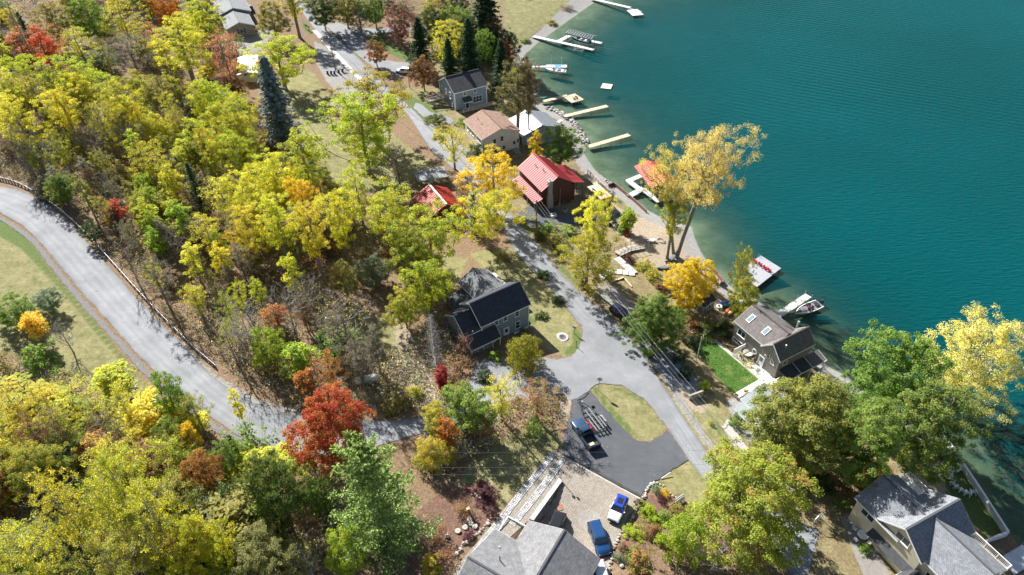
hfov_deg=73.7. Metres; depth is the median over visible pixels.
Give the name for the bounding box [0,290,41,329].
tree
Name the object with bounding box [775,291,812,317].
dock
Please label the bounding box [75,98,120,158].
young tree
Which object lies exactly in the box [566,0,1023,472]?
lake
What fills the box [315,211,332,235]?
shrub
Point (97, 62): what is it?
maple tree
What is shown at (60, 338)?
bare tree
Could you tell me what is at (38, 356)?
shrub
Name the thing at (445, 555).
shrub
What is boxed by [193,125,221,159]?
young tree
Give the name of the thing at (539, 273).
shrub
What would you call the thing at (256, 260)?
slender tree
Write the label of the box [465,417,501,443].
shrub
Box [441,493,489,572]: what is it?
stone border
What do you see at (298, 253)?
shrub
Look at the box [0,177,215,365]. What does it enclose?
guardrail
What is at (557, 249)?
shrub
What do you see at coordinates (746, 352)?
round table
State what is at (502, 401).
young tree
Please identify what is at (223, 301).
young tree
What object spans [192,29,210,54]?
woodland tree
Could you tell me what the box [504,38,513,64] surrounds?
slender tree
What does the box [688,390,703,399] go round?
bay wall
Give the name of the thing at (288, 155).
bare tree
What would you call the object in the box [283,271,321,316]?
bare tree
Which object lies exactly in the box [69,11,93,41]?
ash tree
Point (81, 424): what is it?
shrub
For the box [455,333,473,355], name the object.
shrub
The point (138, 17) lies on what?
slender tree
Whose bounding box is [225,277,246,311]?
young tree
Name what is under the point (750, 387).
retaining wall
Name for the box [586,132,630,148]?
dock
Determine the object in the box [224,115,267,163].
ash tree
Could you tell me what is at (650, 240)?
log bench
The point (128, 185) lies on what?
slender tree
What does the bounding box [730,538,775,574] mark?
young tree
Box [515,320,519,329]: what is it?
window
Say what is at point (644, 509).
shrub
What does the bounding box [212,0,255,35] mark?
ranch house
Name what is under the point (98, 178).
slender tree
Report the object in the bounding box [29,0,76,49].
maple tree
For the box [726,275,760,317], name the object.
maple tree
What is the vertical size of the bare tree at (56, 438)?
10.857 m
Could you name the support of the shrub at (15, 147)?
on the ground at (510, 466)
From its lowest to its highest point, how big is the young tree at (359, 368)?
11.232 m
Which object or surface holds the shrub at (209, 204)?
on the ground at (510, 466)
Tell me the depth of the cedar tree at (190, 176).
130.81 m
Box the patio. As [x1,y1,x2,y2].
[733,384,809,445]
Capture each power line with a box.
[22,453,312,574]
[317,464,702,467]
[319,450,699,452]
[331,44,533,199]
[467,470,683,474]
[538,202,737,445]
[539,199,743,446]
[539,204,731,440]
[562,238,731,444]
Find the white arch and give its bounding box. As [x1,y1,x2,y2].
[812,512,823,524]
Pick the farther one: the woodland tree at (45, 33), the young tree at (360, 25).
the young tree at (360, 25)
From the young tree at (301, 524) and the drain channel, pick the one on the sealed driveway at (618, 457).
the drain channel
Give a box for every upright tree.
[434,363,448,392]
[617,206,636,232]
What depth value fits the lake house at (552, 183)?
151.46 m
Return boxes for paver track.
[457,453,554,574]
[509,458,564,526]
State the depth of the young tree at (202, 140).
141.56 m
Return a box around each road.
[0,186,430,455]
[295,0,818,574]
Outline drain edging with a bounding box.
[561,455,639,498]
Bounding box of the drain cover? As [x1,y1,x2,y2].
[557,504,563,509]
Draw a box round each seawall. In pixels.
[608,182,646,211]
[708,265,724,284]
[949,442,1009,541]
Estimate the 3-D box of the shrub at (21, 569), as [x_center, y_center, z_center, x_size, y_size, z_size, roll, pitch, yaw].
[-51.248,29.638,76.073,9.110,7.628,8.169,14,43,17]
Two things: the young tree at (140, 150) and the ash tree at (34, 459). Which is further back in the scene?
the young tree at (140, 150)
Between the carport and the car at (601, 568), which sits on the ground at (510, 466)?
the carport
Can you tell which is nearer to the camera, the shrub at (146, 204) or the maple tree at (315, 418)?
the maple tree at (315, 418)
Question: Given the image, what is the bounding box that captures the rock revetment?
[545,106,589,142]
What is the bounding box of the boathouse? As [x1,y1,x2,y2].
[509,110,561,144]
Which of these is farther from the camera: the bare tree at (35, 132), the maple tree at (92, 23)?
the maple tree at (92, 23)
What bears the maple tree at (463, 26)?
on the ground at (510, 466)
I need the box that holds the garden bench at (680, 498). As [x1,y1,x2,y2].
[675,494,684,502]
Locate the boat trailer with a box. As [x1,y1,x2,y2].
[577,398,607,432]
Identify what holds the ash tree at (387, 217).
on the ground at (510, 466)
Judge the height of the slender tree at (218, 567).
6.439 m
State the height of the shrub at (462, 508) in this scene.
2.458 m
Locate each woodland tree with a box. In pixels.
[0,5,22,40]
[8,98,32,133]
[16,81,43,125]
[24,23,67,62]
[34,83,85,154]
[55,70,96,130]
[110,112,134,156]
[149,11,214,89]
[153,119,179,158]
[154,132,172,169]
[180,139,214,183]
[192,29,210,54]
[198,157,222,192]
[220,173,242,199]
[250,191,302,271]
[263,176,288,224]
[273,174,296,219]
[274,124,330,211]
[276,0,305,38]
[286,198,330,284]
[493,56,542,143]
[517,56,542,128]
[655,189,691,258]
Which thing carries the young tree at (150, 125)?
on the ground at (510, 466)
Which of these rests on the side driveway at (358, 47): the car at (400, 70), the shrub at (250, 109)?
the car at (400, 70)
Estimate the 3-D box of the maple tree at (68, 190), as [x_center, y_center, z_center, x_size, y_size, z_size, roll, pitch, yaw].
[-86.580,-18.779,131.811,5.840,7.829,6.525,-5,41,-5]
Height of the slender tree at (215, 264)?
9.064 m
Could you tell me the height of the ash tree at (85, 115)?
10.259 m
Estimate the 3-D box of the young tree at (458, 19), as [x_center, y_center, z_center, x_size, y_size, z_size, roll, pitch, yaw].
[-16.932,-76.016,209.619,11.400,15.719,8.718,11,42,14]
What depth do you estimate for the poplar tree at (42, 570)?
69.15 m
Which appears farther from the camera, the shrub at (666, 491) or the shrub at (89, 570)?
the shrub at (666, 491)
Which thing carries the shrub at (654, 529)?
on the ground at (510, 466)
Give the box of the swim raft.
[601,83,612,89]
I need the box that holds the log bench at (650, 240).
[647,238,655,242]
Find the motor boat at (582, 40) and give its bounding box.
[571,36,591,43]
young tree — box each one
[0,46,40,75]
[0,77,41,126]
[0,379,43,435]
[0,406,28,457]
[0,412,64,465]
[0,421,89,491]
[0,442,8,462]
[0,517,45,563]
[0,536,15,574]
[1,437,61,492]
[10,72,57,129]
[10,435,58,484]
[16,82,57,126]
[21,379,82,425]
[25,372,91,420]
[34,403,84,460]
[43,127,71,169]
[51,136,69,169]
[59,0,73,12]
[59,25,102,66]
[65,94,89,131]
[67,385,129,430]
[67,478,144,546]
[70,67,101,125]
[72,156,93,175]
[72,473,130,513]
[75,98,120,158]
[78,165,97,185]
[78,424,149,492]
[84,379,162,440]
[84,438,137,491]
[85,84,105,116]
[90,34,117,76]
[90,195,115,234]
[91,187,102,208]
[93,148,114,186]
[94,500,149,550]
[95,0,152,48]
[97,0,122,13]
[97,29,155,81]
[103,532,153,574]
[106,178,122,199]
[112,217,139,256]
[120,222,139,252]
[122,20,140,40]
[123,139,169,187]
[123,197,135,218]
[124,105,159,151]
[127,187,147,213]
[131,114,158,160]
[133,253,175,308]
[140,258,164,295]
[142,136,179,198]
[146,437,209,490]
[146,466,202,516]
[152,422,197,465]
[153,91,181,133]
[153,523,212,561]
[158,192,174,203]
[165,467,241,536]
[166,106,189,142]
[170,110,186,137]
[171,389,215,436]
[173,17,195,58]
[174,280,206,321]
[177,554,235,574]
[178,78,205,119]
[178,216,197,243]
[181,217,206,251]
[183,450,208,478]
[187,209,220,260]
[189,72,207,86]
[190,133,224,183]
[192,251,207,275]
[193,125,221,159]
[195,24,240,96]
[196,173,235,230]
[203,269,217,292]
[209,69,242,95]
[211,290,242,335]
[215,321,239,350]
[217,225,254,265]
[218,241,256,282]
[222,199,247,234]
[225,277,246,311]
[230,178,268,240]
[276,162,303,188]
[276,186,294,223]
[282,198,315,235]
[282,505,321,541]
[292,300,316,332]
[295,297,316,330]
[301,348,352,387]
[307,174,332,207]
[310,301,353,345]
[311,194,346,242]
[330,334,380,386]
[348,7,377,33]
[384,142,410,184]
[428,18,451,61]
[432,125,474,169]
[443,15,470,60]
[443,27,461,54]
[451,178,474,220]
[482,372,520,419]
[510,372,571,420]
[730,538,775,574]
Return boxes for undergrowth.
[0,0,732,574]
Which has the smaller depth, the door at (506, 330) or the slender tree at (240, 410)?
the slender tree at (240, 410)
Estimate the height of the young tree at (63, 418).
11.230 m
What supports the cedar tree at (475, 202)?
on the ground at (510, 466)
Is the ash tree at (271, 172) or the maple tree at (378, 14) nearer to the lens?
the ash tree at (271, 172)
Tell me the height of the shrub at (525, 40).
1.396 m
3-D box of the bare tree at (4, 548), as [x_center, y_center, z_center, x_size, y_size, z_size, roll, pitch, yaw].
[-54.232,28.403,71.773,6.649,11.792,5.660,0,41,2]
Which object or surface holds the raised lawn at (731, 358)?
on the ground at (510, 466)
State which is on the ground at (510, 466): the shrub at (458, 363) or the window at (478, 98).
the shrub at (458, 363)
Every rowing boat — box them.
[657,264,671,268]
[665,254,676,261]
[718,300,730,306]
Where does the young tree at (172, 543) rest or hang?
on the ground at (510, 466)
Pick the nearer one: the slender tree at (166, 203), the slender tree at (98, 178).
the slender tree at (166, 203)
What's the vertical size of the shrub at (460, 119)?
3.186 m
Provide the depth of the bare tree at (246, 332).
102.30 m
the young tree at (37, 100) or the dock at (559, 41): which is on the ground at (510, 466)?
the young tree at (37, 100)
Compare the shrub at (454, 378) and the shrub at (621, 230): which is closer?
the shrub at (454, 378)
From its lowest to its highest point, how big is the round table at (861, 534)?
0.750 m
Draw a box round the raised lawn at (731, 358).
[693,340,758,391]
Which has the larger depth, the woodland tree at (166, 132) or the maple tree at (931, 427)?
the woodland tree at (166, 132)
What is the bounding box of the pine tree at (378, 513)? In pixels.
[327,429,442,574]
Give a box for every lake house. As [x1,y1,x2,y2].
[512,152,584,210]
[731,304,826,390]
[848,471,1011,574]
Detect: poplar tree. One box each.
[0,518,79,574]
[20,464,109,554]
[49,520,164,574]
[57,435,165,529]
[106,476,202,568]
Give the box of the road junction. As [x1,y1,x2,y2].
[423,306,678,433]
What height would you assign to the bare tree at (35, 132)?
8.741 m
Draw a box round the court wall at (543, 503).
[529,478,562,521]
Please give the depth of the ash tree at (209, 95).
154.55 m
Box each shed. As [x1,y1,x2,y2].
[236,55,258,81]
[693,291,716,314]
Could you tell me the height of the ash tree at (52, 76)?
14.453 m
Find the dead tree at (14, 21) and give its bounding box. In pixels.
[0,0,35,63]
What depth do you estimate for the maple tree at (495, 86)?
191.65 m
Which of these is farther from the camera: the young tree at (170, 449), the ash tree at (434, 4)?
the ash tree at (434, 4)
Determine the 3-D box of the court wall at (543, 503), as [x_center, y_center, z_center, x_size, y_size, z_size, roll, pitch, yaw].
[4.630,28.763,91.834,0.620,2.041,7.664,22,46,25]
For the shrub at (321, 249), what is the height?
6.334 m
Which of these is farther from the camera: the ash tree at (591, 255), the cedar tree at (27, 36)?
the cedar tree at (27, 36)
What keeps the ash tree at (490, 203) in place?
on the ground at (510, 466)
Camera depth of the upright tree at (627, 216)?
143.22 m
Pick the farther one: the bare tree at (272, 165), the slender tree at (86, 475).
the bare tree at (272, 165)
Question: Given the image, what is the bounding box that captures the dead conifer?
[421,313,447,368]
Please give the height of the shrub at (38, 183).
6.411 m
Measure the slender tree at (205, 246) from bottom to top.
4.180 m
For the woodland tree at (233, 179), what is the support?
on the ground at (510, 466)
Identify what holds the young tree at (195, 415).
on the ground at (510, 466)
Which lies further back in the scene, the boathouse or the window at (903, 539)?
the boathouse
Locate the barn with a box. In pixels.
[412,183,463,227]
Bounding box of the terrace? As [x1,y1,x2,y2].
[840,514,890,574]
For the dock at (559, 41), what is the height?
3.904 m
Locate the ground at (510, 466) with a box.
[0,0,1023,574]
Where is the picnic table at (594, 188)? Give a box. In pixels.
[591,186,601,193]
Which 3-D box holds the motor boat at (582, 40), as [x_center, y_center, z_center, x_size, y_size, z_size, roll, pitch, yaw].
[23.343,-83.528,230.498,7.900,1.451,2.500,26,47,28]
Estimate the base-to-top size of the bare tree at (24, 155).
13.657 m
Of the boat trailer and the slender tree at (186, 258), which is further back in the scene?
the slender tree at (186, 258)
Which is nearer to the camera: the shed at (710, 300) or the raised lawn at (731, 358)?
the raised lawn at (731, 358)
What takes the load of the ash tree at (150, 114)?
on the ground at (510, 466)
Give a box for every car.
[395,67,411,73]
[549,509,566,528]
[587,519,610,557]
[593,559,608,574]
[607,493,628,524]
[609,303,632,322]
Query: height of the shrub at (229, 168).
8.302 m
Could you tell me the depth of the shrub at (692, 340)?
117.53 m
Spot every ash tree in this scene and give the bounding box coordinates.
[0,53,46,98]
[0,65,34,129]
[0,73,29,119]
[0,88,51,159]
[0,439,77,505]
[27,65,66,104]
[36,54,121,118]
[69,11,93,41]
[69,94,92,134]
[88,74,151,143]
[102,97,142,144]
[105,0,123,17]
[133,107,173,155]
[134,118,159,156]
[140,21,166,50]
[155,114,177,140]
[170,117,232,173]
[178,0,226,45]
[184,79,219,119]
[186,78,250,138]
[199,91,259,162]
[202,127,264,176]
[215,159,287,216]
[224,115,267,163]
[225,202,278,263]
[229,189,266,242]
[232,112,262,146]
[237,32,317,89]
[244,147,303,212]
[281,176,318,225]
[288,90,407,174]
[293,175,315,214]
[304,188,357,259]
[324,66,412,137]
[332,158,378,225]
[353,175,412,254]
[382,196,466,279]
[383,218,439,282]
[418,0,449,26]
[429,18,462,63]
[448,185,536,249]
[453,143,525,213]
[552,218,620,296]
[572,189,617,265]
[727,241,756,295]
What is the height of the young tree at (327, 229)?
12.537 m
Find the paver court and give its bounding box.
[535,457,639,569]
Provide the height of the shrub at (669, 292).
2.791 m
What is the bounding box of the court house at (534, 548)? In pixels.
[458,516,600,574]
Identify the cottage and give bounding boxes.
[426,69,493,112]
[463,109,520,155]
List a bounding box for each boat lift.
[565,29,596,47]
[634,160,676,188]
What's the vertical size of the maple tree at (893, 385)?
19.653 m
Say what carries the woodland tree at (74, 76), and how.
on the ground at (510, 466)
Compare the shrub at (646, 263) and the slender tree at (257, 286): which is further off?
the shrub at (646, 263)
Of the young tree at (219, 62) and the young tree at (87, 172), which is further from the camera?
the young tree at (219, 62)
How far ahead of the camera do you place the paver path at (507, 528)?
90.84 m
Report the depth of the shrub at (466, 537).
85.89 m
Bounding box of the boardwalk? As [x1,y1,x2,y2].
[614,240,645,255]
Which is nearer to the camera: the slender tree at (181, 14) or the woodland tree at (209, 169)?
the woodland tree at (209, 169)
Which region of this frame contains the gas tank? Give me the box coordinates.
[355,374,377,384]
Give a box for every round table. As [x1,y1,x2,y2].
[743,349,752,355]
[857,530,867,539]
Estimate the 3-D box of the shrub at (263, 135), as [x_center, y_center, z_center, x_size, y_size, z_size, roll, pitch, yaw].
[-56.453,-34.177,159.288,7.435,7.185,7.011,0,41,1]
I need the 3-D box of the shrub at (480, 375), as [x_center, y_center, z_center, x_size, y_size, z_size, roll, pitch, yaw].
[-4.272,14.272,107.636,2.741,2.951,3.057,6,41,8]
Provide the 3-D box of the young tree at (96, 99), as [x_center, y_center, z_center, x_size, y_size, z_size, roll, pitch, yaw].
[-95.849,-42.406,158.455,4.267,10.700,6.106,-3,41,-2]
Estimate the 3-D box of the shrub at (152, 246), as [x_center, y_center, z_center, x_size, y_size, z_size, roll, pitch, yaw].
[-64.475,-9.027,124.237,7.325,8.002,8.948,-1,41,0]
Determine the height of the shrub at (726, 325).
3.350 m
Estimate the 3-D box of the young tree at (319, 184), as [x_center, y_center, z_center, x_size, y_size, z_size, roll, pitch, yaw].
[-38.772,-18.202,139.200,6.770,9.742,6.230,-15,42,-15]
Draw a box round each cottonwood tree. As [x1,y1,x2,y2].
[636,141,701,254]
[663,120,766,257]
[915,300,1023,423]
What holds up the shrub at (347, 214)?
on the ground at (510, 466)
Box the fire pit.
[556,332,568,340]
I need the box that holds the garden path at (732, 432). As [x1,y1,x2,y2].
[722,419,747,456]
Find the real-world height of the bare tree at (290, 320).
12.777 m
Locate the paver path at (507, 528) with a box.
[453,450,560,574]
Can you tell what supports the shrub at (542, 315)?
on the ground at (510, 466)
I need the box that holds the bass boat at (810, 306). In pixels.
[795,299,824,313]
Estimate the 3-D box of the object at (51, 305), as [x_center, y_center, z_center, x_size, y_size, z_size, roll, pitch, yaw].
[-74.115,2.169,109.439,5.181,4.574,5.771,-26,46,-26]
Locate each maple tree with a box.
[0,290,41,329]
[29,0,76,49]
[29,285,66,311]
[42,173,78,205]
[63,0,114,43]
[72,49,119,70]
[72,428,125,466]
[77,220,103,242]
[118,69,166,111]
[144,76,185,115]
[146,0,178,29]
[149,370,196,420]
[149,415,190,461]
[167,514,236,574]
[177,448,227,494]
[206,438,243,479]
[220,518,309,574]
[222,75,246,99]
[230,447,310,532]
[247,325,292,368]
[254,0,291,39]
[280,381,376,476]
[299,475,342,520]
[303,0,341,30]
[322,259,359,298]
[324,521,371,574]
[328,0,361,28]
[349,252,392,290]
[356,0,387,29]
[363,39,390,66]
[381,286,427,329]
[384,3,416,43]
[393,258,455,313]
[404,55,438,90]
[412,5,442,49]
[421,398,450,437]
[438,0,455,7]
[438,379,503,434]
[439,5,475,37]
[443,16,459,45]
[445,0,471,19]
[453,24,477,46]
[455,27,474,57]
[475,28,496,67]
[480,12,504,57]
[488,76,515,102]
[493,27,520,61]
[505,68,526,86]
[541,125,588,164]
[614,292,689,358]
[663,256,721,310]
[685,436,824,574]
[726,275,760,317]
[740,372,866,500]
[825,395,909,487]
[841,319,966,415]
[874,376,994,485]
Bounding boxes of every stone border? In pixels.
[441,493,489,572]
[608,481,676,573]
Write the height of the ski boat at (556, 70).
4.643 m
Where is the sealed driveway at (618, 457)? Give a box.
[562,391,687,494]
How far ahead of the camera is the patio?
105.94 m
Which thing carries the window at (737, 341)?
in the lake house at (776, 345)
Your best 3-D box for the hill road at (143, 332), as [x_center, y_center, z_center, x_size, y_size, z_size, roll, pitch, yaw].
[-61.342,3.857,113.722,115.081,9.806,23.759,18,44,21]
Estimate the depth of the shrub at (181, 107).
169.24 m
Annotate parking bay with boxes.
[635,341,701,393]
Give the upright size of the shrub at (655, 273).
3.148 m
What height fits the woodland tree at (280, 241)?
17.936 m
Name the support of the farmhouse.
on the ground at (510, 466)
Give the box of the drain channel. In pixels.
[562,453,640,496]
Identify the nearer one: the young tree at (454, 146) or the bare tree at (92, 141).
the bare tree at (92, 141)
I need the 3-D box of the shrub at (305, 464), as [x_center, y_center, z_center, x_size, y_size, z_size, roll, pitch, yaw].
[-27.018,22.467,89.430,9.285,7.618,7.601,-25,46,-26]
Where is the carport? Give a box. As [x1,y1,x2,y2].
[413,166,448,185]
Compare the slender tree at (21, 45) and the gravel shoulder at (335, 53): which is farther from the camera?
the gravel shoulder at (335, 53)
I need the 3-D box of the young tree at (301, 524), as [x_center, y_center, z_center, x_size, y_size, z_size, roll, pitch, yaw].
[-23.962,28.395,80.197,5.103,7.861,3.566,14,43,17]
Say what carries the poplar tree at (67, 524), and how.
on the ground at (510, 466)
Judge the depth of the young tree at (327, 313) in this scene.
104.81 m
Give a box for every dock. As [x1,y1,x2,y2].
[530,63,566,69]
[532,34,602,52]
[542,94,583,106]
[562,105,608,117]
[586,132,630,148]
[594,0,643,17]
[624,174,675,205]
[744,254,780,290]
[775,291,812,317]
[998,542,1023,574]
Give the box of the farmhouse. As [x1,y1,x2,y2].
[445,268,530,354]
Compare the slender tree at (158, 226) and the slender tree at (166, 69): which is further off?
the slender tree at (166, 69)
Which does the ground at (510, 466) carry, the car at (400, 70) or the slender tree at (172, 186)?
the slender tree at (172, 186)
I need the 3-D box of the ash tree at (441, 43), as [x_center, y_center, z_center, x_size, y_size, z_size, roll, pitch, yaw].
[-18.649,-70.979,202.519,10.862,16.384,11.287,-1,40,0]
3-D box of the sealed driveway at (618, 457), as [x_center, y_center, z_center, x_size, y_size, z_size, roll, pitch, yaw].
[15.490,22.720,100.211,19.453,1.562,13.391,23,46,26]
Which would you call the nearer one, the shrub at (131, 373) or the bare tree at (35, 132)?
the shrub at (131, 373)
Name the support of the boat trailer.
on the sealed driveway at (618, 457)
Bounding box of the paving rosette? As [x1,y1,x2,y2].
[579,510,600,529]
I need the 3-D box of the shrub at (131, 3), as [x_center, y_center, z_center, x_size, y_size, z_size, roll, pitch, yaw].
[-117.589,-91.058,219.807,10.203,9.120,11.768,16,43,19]
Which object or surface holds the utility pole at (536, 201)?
on the ground at (510, 466)
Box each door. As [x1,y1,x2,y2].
[503,326,508,335]
[512,140,515,148]
[757,355,764,367]
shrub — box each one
[0,0,19,19]
[0,33,8,45]
[0,132,15,155]
[0,347,19,373]
[0,422,52,470]
[0,454,63,526]
[0,470,34,522]
[1,134,29,154]
[1,143,13,155]
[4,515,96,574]
[19,337,62,379]
[28,175,58,203]
[36,129,78,157]
[36,366,94,395]
[40,181,66,206]
[42,506,94,554]
[60,407,106,455]
[63,461,86,485]
[71,556,100,574]
[75,506,110,542]
[94,361,143,396]
[95,84,117,108]
[96,181,112,199]
[106,159,139,190]
[116,228,144,250]
[121,149,131,165]
[121,189,165,220]
[122,455,159,507]
[126,50,149,65]
[129,0,156,11]
[135,217,175,249]
[135,240,165,260]
[143,167,169,191]
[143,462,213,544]
[147,58,160,69]
[158,465,206,514]
[163,210,198,239]
[168,58,182,74]
[171,189,194,213]
[175,86,198,105]
[178,95,188,115]
[180,0,214,10]
[180,186,209,200]
[182,11,209,31]
[183,0,216,21]
[185,110,205,131]
[188,115,206,133]
[197,53,221,80]
[197,193,216,208]
[199,19,227,46]
[207,529,266,574]
[209,414,279,466]
[211,163,240,182]
[216,153,234,167]
[219,34,246,56]
[229,460,277,485]
[230,501,288,556]
[240,101,261,119]
[251,252,288,283]
[256,350,284,376]
[258,126,283,152]
[273,326,300,346]
[279,433,327,478]
[289,239,324,263]
[291,236,327,265]
[300,237,323,262]
[300,250,327,277]
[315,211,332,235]
[322,235,342,259]
[325,197,363,225]
[327,263,354,285]
[375,27,388,38]
[379,391,410,418]
[382,244,395,258]
[405,385,422,401]
[420,552,443,574]
[423,113,446,124]
[425,522,450,547]
[431,536,462,569]
[432,131,444,140]
[434,122,450,131]
[439,366,465,388]
[445,353,475,376]
[451,495,475,519]
[453,117,465,127]
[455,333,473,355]
[463,529,476,542]
[465,143,495,163]
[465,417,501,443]
[468,479,502,510]
[477,368,494,385]
[483,506,500,520]
[486,350,501,364]
[497,249,515,260]
[519,38,530,43]
[519,327,526,334]
[525,413,543,438]
[533,229,549,240]
[535,270,551,281]
[535,309,548,320]
[536,220,557,234]
[539,231,568,247]
[548,19,557,25]
[551,244,571,255]
[551,295,565,307]
[558,224,581,239]
[560,4,574,10]
[602,212,618,227]
[612,552,626,565]
[617,226,629,234]
[617,542,628,552]
[621,522,647,545]
[622,253,636,264]
[624,544,654,574]
[632,499,658,522]
[634,499,644,509]
[635,257,655,272]
[643,523,662,541]
[644,269,663,283]
[646,504,654,513]
[647,512,665,529]
[651,483,659,493]
[654,280,667,293]
[657,495,665,504]
[657,509,670,522]
[659,487,669,497]
[662,500,689,521]
[664,298,688,318]
[666,283,680,295]
[670,348,685,365]
[675,315,702,338]
[677,364,694,381]
[682,332,702,350]
[693,320,723,341]
[697,380,710,391]
[714,318,734,339]
[728,411,741,428]
[735,351,749,361]
[742,358,756,368]
[806,472,834,495]
[827,471,853,495]
[833,498,850,512]
[857,542,872,558]
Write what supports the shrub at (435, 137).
on the ground at (510, 466)
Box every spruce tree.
[257,55,305,152]
[405,17,435,74]
[438,38,462,77]
[457,18,487,79]
[469,0,502,61]
[488,39,512,89]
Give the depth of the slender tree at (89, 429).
89.69 m
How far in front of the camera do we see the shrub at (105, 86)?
165.34 m
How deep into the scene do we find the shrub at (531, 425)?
99.05 m
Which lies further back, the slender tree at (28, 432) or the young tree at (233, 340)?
the young tree at (233, 340)
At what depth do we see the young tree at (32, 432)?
81.45 m
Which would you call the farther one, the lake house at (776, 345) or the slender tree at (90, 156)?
the slender tree at (90, 156)
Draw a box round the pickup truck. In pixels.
[570,417,600,451]
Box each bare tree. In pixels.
[0,122,37,178]
[0,519,17,573]
[4,98,25,131]
[17,117,42,145]
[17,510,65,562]
[18,112,43,138]
[25,134,61,171]
[30,405,76,457]
[49,318,74,352]
[70,120,107,165]
[75,408,132,455]
[88,166,122,203]
[99,230,141,282]
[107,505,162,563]
[109,122,143,154]
[128,95,154,123]
[151,105,179,146]
[160,226,188,265]
[166,97,189,122]
[172,161,205,201]
[178,184,195,213]
[200,308,244,364]
[209,206,234,243]
[218,204,249,258]
[219,299,261,355]
[241,126,265,155]
[254,307,278,330]
[257,153,283,179]
[262,281,309,339]
[277,144,298,165]
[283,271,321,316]
[290,529,321,574]
[295,277,326,322]
[308,286,372,368]
[695,527,751,574]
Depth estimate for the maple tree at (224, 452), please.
84.28 m
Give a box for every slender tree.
[0,39,19,78]
[0,370,71,437]
[0,394,85,469]
[0,479,14,510]
[1,35,25,51]
[3,26,42,76]
[5,531,19,562]
[8,390,96,446]
[17,136,43,174]
[18,310,49,341]
[27,24,64,89]
[36,86,76,143]
[40,149,61,173]
[45,163,65,199]
[54,0,74,7]
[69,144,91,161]
[71,173,97,219]
[75,155,95,183]
[79,420,118,452]
[79,457,128,495]
[82,180,112,200]
[83,7,111,21]
[83,171,108,186]
[86,359,134,407]
[87,152,104,183]
[96,209,128,229]
[99,155,118,171]
[101,198,129,227]
[106,205,119,229]
[109,84,142,103]
[111,386,191,443]
[120,177,136,200]
[121,128,147,171]
[126,14,142,28]
[127,429,189,491]
[128,194,147,227]
[130,31,153,65]
[131,196,162,233]
[133,173,155,198]
[134,30,152,46]
[136,0,156,27]
[137,183,163,216]
[137,530,176,574]
[140,209,161,242]
[144,225,167,260]
[146,33,172,74]
[147,267,182,287]
[151,185,171,200]
[151,197,167,221]
[153,217,171,252]
[158,0,172,21]
[158,163,190,205]
[159,54,184,88]
[160,197,178,220]
[160,204,194,223]
[160,513,248,574]
[161,71,183,111]
[163,199,193,236]
[169,138,207,176]
[175,11,188,20]
[177,420,203,460]
[179,241,203,284]
[180,410,210,437]
[182,178,203,190]
[183,283,204,308]
[186,231,209,254]
[187,84,225,108]
[188,482,284,542]
[195,64,214,79]
[205,211,227,229]
[209,229,229,258]
[209,241,235,276]
[221,265,235,289]
[223,441,307,490]
[225,62,249,75]
[226,387,245,425]
[231,281,249,295]
[235,137,250,164]
[246,165,271,206]
[246,256,267,272]
[247,277,267,307]
[251,154,266,168]
[259,208,300,256]
[259,303,293,327]
[276,252,305,299]
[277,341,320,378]
[279,536,316,573]
[292,367,316,395]
[314,325,367,364]
[320,177,341,213]
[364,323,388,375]
[435,414,461,446]
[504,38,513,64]
[528,129,542,155]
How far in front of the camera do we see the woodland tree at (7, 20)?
188.21 m
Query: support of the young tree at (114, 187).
on the ground at (510, 466)
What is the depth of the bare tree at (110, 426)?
85.14 m
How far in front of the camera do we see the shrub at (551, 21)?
244.47 m
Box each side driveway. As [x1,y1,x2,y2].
[326,22,410,44]
[346,36,413,75]
[414,103,453,123]
[519,203,620,225]
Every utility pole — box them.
[324,32,335,70]
[534,200,538,226]
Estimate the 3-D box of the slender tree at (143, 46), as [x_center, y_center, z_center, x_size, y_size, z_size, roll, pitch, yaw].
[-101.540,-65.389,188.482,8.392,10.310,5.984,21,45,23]
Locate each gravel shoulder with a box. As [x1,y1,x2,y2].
[0,217,241,443]
[312,30,363,83]
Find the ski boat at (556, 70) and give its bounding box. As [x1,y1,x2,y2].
[545,64,566,77]
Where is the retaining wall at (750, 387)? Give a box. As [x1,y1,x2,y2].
[702,335,764,398]
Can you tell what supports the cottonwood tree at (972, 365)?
on the ground at (510, 466)
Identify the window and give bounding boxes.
[473,95,481,102]
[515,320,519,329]
[732,336,741,345]
[736,328,745,339]
[859,507,873,523]
[895,530,910,548]
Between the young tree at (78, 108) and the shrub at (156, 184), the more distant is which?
the young tree at (78, 108)
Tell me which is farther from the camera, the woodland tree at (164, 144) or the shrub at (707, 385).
the woodland tree at (164, 144)
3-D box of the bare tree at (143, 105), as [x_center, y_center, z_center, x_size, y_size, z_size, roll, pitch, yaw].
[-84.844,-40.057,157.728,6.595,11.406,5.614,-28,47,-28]
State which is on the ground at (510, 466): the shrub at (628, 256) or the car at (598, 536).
the shrub at (628, 256)
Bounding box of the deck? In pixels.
[584,170,613,206]
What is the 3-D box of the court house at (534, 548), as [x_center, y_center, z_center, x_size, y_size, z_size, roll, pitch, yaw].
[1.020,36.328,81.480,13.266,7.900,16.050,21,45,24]
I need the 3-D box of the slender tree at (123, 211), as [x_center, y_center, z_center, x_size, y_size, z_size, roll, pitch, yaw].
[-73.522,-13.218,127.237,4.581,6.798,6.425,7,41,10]
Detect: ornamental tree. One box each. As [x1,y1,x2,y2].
[409,436,459,478]
[505,334,546,378]
[653,510,711,570]
[853,458,893,488]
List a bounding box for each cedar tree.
[15,12,46,65]
[184,163,215,220]
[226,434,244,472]
[464,192,483,236]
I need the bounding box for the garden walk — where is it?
[600,256,636,279]
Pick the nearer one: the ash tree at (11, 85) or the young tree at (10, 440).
the young tree at (10, 440)

